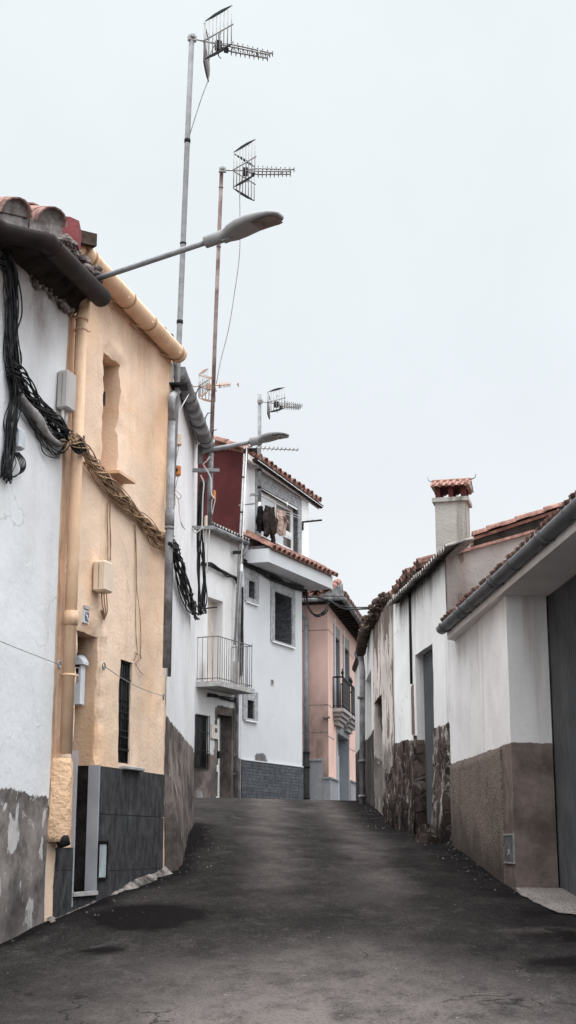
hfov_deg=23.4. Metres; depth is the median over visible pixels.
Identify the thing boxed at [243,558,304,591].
cable bundle
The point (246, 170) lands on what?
television aerial
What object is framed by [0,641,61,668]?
washing line
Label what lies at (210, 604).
window
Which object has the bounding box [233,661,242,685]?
junction box
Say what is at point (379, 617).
peeling house
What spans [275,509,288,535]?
hanging garment
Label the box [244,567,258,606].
window
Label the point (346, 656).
window
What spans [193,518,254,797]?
balcony house
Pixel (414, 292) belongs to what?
sky
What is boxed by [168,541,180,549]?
cable stubs
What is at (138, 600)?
cable drop
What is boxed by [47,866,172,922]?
pavement
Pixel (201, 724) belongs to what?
window
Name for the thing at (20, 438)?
junction box
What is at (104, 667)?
washing line
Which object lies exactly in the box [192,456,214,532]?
loose wires
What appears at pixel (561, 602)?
garage door
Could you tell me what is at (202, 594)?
cable bundle
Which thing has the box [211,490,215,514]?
amplifier box
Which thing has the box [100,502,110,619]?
cable drop
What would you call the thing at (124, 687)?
window
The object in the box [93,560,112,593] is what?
junction box
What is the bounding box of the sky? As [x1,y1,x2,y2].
[0,0,575,615]
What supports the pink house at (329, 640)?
on the ground
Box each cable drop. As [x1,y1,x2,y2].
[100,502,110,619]
[134,525,142,674]
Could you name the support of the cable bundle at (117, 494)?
attached to the yellow house at (125, 348)
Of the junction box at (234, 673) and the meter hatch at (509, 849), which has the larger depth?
the junction box at (234, 673)
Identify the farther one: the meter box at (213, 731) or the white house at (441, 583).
the meter box at (213, 731)
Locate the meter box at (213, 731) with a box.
[210,724,217,738]
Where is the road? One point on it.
(454, 949)
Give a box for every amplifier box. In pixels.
[175,466,180,488]
[176,433,181,460]
[203,515,207,542]
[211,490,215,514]
[240,564,242,579]
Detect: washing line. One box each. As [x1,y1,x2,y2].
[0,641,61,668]
[102,662,164,699]
[239,502,321,529]
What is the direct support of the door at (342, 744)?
in the pink house at (329, 640)
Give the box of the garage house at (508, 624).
[436,490,575,895]
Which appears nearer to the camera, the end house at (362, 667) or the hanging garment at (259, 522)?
the end house at (362, 667)
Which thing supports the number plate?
attached to the yellow house at (125, 348)
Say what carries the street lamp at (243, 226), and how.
attached to the white house at (58, 280)
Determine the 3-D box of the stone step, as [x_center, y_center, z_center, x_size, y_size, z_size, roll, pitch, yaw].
[1.705,4.051,17.176,0.395,0.200,0.548,0,-14,0]
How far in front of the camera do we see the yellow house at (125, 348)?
13.18 m
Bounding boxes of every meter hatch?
[97,841,108,879]
[195,791,202,797]
[503,834,514,863]
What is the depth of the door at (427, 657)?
18.79 m
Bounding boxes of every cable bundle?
[0,250,22,483]
[6,360,86,458]
[67,430,174,550]
[173,539,200,620]
[197,480,207,614]
[200,562,236,584]
[207,693,236,701]
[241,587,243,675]
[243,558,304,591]
[302,589,329,616]
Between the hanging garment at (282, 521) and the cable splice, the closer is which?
the cable splice
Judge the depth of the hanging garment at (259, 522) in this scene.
34.01 m
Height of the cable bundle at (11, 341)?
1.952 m
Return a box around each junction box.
[15,428,25,450]
[56,370,75,424]
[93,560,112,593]
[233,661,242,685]
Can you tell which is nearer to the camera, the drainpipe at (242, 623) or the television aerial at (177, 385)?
the television aerial at (177, 385)
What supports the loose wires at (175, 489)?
attached to the television aerial at (177, 385)
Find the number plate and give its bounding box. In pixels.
[82,605,89,623]
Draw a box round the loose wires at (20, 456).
[13,452,25,477]
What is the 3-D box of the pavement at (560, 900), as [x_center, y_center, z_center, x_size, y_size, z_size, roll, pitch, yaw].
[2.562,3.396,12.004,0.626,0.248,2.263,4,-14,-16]
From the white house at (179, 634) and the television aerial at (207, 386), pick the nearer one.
the white house at (179, 634)
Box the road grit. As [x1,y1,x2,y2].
[2,807,559,1017]
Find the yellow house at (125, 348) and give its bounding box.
[28,227,186,921]
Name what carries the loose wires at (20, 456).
hanging from the junction box at (20, 438)
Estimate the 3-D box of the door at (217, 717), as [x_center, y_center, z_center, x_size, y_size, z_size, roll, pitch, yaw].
[-1.766,5.676,31.925,0.080,1.987,0.745,-6,-15,24]
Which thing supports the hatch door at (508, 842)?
in the meter hatch at (509, 849)
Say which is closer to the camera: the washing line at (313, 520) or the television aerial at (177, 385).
the television aerial at (177, 385)
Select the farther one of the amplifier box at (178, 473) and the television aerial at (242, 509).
the television aerial at (242, 509)
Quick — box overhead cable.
[328,599,367,609]
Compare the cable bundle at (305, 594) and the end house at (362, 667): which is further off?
the cable bundle at (305, 594)
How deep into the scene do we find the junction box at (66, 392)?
12.26 m
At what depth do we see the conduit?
18.92 m
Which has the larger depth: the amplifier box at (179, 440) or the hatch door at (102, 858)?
the amplifier box at (179, 440)
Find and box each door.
[99,844,106,876]
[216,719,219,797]
[217,717,219,797]
[336,726,349,800]
[423,649,433,823]
[504,835,512,861]
[547,575,575,895]
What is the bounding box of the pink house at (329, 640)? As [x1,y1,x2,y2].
[302,579,361,800]
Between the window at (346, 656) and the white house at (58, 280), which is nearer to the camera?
the white house at (58, 280)
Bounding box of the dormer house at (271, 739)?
[197,436,337,799]
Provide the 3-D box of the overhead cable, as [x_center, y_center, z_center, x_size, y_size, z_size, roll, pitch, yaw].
[1.323,2.095,32.047,0.033,2.764,14.711,0,-14,-1]
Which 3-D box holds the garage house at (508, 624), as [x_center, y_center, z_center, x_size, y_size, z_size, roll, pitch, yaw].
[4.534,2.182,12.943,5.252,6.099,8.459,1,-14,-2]
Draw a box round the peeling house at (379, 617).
[358,542,472,826]
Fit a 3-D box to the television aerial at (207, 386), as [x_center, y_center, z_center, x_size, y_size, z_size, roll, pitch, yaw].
[-1.183,-1.825,21.971,0.742,0.784,0.514,-12,-18,41]
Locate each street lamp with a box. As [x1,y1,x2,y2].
[93,211,283,280]
[197,431,288,463]
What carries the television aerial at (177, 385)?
attached to the white house at (179, 634)
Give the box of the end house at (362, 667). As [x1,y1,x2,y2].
[352,615,374,807]
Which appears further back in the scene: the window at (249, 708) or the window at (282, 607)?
the window at (282, 607)
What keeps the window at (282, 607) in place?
in the dormer house at (271, 739)
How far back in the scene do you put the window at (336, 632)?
42.47 m
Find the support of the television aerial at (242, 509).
attached to the dormer house at (271, 739)
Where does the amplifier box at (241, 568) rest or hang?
attached to the balcony house at (216, 762)
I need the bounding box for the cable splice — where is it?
[19,393,61,446]
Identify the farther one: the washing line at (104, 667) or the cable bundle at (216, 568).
the cable bundle at (216, 568)
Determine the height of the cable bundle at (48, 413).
0.616 m
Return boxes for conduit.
[207,530,209,572]
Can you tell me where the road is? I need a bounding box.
[0,798,575,1023]
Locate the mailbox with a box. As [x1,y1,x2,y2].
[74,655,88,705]
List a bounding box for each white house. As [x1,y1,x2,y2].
[0,196,110,943]
[162,361,216,870]
[388,474,561,844]
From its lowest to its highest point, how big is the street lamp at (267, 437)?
0.311 m
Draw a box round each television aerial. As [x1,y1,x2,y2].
[169,5,272,501]
[192,139,294,529]
[192,369,238,401]
[234,445,298,644]
[250,387,301,505]
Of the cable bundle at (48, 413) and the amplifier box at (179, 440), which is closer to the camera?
the cable bundle at (48, 413)
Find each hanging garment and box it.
[255,506,263,532]
[263,505,276,543]
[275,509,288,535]
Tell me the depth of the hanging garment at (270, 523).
34.10 m
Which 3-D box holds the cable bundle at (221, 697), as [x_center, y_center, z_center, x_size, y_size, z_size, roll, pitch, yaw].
[-1.486,4.267,31.952,0.072,0.107,1.519,-6,-15,24]
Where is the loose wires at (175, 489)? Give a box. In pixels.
[174,394,188,528]
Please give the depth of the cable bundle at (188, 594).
15.69 m
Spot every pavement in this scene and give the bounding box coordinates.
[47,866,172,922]
[516,887,575,913]
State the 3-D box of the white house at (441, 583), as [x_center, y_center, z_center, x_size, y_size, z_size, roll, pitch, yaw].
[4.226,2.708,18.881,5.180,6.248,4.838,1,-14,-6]
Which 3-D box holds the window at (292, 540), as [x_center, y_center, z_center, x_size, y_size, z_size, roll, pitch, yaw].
[-0.318,0.089,35.935,0.230,1.782,2.827,-6,-15,24]
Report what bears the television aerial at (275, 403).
attached to the dormer house at (271, 739)
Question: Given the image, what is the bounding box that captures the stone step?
[413,832,438,842]
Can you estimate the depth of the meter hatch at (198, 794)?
30.46 m
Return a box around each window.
[118,660,144,771]
[194,713,209,768]
[207,601,213,680]
[242,692,257,722]
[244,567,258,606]
[255,469,301,554]
[270,580,295,648]
[333,618,340,707]
[343,630,349,679]
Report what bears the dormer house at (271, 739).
on the ground
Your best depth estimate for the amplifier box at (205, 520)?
18.17 m

